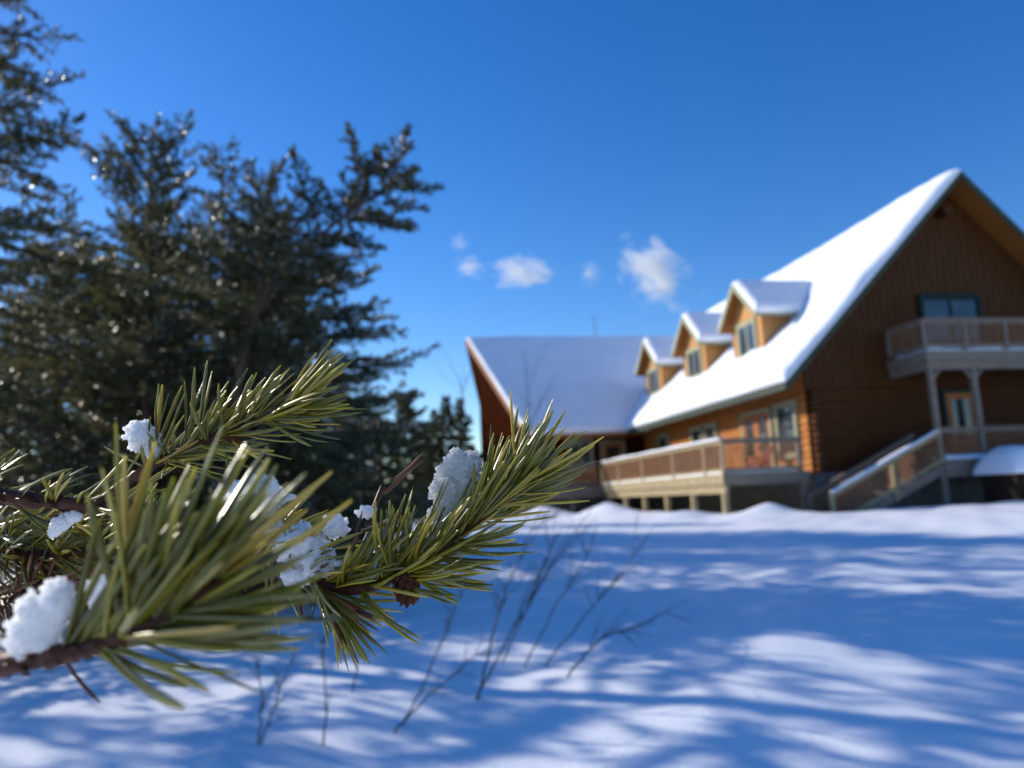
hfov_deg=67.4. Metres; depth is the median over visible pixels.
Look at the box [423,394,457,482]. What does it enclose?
spruce tree
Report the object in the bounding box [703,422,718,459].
window
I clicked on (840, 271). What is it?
roof snow
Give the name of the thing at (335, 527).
snow clump
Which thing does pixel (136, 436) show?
snow clump
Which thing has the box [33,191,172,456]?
spruce tree
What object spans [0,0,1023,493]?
sky
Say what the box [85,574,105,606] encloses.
snow clump
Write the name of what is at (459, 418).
spruce tree
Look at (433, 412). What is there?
spruce tree
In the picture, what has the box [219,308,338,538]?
spruce tree
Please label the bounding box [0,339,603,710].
pine sapling
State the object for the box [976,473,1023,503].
storage box
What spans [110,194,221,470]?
spruce tree
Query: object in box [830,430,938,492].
rail snow
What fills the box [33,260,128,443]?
spruce tree
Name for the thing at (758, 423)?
door
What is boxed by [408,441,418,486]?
spruce tree
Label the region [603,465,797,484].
deck snow
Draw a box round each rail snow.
[600,437,722,462]
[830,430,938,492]
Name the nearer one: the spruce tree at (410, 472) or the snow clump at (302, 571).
the snow clump at (302, 571)
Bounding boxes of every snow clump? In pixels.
[2,576,74,660]
[47,510,82,537]
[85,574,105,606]
[121,419,164,458]
[220,473,296,533]
[272,519,335,588]
[321,513,350,540]
[354,505,403,550]
[426,447,482,531]
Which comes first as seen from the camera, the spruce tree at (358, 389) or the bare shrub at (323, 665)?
the bare shrub at (323, 665)
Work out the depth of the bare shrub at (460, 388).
15.99 m
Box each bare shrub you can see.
[230,610,299,744]
[302,599,361,745]
[394,572,513,733]
[434,348,471,449]
[475,485,699,699]
[502,494,658,666]
[517,348,554,518]
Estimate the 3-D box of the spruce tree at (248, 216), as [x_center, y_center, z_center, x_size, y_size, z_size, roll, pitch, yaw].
[-6.411,-0.201,18.835,3.736,9.092,4.232,-4,-9,10]
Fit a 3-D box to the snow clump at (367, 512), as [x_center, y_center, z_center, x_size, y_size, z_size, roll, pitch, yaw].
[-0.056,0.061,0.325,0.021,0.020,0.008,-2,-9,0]
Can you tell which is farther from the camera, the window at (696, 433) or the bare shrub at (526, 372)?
the window at (696, 433)
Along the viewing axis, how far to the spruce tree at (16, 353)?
32.67 m
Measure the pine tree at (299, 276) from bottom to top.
5.394 m
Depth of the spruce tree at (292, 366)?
14.15 m
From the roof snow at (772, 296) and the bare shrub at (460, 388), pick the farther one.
the roof snow at (772, 296)
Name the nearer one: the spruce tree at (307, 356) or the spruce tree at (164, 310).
the spruce tree at (164, 310)
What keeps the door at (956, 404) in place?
in the log lodge
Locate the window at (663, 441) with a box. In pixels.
[657,433,669,449]
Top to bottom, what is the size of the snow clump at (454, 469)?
0.036 m
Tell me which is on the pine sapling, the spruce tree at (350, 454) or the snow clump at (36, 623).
the snow clump at (36, 623)
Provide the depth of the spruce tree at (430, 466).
44.13 m
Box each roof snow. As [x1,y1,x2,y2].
[466,335,675,434]
[626,169,960,429]
[635,337,683,369]
[672,312,732,348]
[717,280,811,329]
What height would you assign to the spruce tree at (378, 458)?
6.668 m
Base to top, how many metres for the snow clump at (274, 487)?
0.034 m
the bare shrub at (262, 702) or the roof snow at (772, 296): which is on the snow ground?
the bare shrub at (262, 702)
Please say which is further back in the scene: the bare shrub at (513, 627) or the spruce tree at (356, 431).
the spruce tree at (356, 431)
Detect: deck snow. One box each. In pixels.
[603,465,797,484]
[895,346,1023,358]
[934,454,984,460]
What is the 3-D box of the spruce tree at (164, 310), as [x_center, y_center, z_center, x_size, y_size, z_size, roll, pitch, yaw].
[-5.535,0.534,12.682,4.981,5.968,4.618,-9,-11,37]
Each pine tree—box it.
[190,120,446,599]
[379,387,434,531]
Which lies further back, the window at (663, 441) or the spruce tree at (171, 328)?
the window at (663, 441)
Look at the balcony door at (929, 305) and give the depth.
28.80 m
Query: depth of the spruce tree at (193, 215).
22.66 m
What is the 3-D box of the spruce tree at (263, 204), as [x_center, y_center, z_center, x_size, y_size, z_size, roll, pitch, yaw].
[-3.354,-0.156,9.414,3.160,5.885,3.496,-2,-9,0]
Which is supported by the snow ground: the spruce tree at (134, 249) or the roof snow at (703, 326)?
the spruce tree at (134, 249)
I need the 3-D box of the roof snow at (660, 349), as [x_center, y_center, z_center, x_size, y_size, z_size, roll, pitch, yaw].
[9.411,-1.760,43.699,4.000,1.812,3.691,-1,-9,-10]
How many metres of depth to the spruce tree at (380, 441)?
15.07 m
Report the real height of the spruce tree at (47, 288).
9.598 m
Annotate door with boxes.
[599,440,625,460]
[739,407,776,467]
[916,294,986,347]
[939,388,977,453]
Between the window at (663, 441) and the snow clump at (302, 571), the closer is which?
the snow clump at (302, 571)
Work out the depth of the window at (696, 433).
36.64 m
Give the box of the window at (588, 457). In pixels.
[567,438,593,472]
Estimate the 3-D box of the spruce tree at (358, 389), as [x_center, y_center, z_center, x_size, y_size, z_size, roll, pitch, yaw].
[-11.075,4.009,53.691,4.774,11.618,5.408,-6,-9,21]
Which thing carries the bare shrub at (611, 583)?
on the snow ground
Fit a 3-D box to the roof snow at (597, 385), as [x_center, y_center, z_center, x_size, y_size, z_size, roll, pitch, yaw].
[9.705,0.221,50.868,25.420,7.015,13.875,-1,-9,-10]
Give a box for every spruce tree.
[0,0,174,638]
[0,107,297,614]
[0,186,108,511]
[0,233,214,593]
[0,245,291,527]
[0,275,86,525]
[0,290,35,451]
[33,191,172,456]
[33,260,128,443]
[86,225,216,527]
[106,196,234,489]
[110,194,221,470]
[112,151,376,607]
[113,135,313,508]
[150,229,440,606]
[174,209,325,426]
[213,250,333,483]
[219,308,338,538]
[279,305,359,513]
[294,383,432,559]
[313,385,375,517]
[328,396,359,506]
[331,363,387,509]
[351,406,393,523]
[374,446,385,504]
[379,458,404,508]
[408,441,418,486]
[412,423,438,519]
[415,408,442,494]
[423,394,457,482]
[446,397,490,472]
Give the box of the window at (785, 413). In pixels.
[772,399,799,459]
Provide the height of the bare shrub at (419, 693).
0.895 m
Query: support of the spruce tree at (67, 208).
on the snow ground
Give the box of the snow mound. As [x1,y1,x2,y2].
[973,445,1023,474]
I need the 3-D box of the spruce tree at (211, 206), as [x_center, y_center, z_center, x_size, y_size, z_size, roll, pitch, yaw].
[-4.267,-0.451,11.235,3.129,6.814,3.848,-2,-9,0]
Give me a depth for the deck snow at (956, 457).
25.73 m
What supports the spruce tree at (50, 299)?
on the snow ground
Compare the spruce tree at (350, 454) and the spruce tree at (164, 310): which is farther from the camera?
the spruce tree at (350, 454)
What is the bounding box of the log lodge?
[465,171,1023,513]
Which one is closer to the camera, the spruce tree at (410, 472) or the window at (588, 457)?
the window at (588, 457)
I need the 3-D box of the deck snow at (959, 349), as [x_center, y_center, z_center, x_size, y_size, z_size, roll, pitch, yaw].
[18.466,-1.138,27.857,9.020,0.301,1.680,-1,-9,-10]
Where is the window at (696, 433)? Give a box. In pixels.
[690,426,703,452]
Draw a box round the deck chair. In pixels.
[745,446,771,467]
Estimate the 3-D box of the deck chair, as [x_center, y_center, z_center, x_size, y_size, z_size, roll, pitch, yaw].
[9.340,2.872,28.883,0.930,1.050,0.770,-1,-9,-10]
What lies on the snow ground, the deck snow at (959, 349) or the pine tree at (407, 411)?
the pine tree at (407, 411)
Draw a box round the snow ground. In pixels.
[0,500,1023,767]
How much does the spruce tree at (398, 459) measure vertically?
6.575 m
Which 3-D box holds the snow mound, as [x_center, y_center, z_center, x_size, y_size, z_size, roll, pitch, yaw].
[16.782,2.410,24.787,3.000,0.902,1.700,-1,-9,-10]
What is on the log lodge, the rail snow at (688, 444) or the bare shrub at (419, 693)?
the rail snow at (688, 444)
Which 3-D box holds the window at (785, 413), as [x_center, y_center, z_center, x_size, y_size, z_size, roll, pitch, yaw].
[10.198,1.716,28.541,0.160,2.140,1.540,-1,-9,-10]
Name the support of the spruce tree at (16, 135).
on the snow ground
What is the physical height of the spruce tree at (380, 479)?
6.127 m
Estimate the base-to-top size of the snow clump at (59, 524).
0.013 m
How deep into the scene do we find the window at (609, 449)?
43.71 m
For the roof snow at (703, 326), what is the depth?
36.72 m
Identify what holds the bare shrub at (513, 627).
on the snow ground
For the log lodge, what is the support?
on the snow ground
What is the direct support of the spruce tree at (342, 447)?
on the snow ground

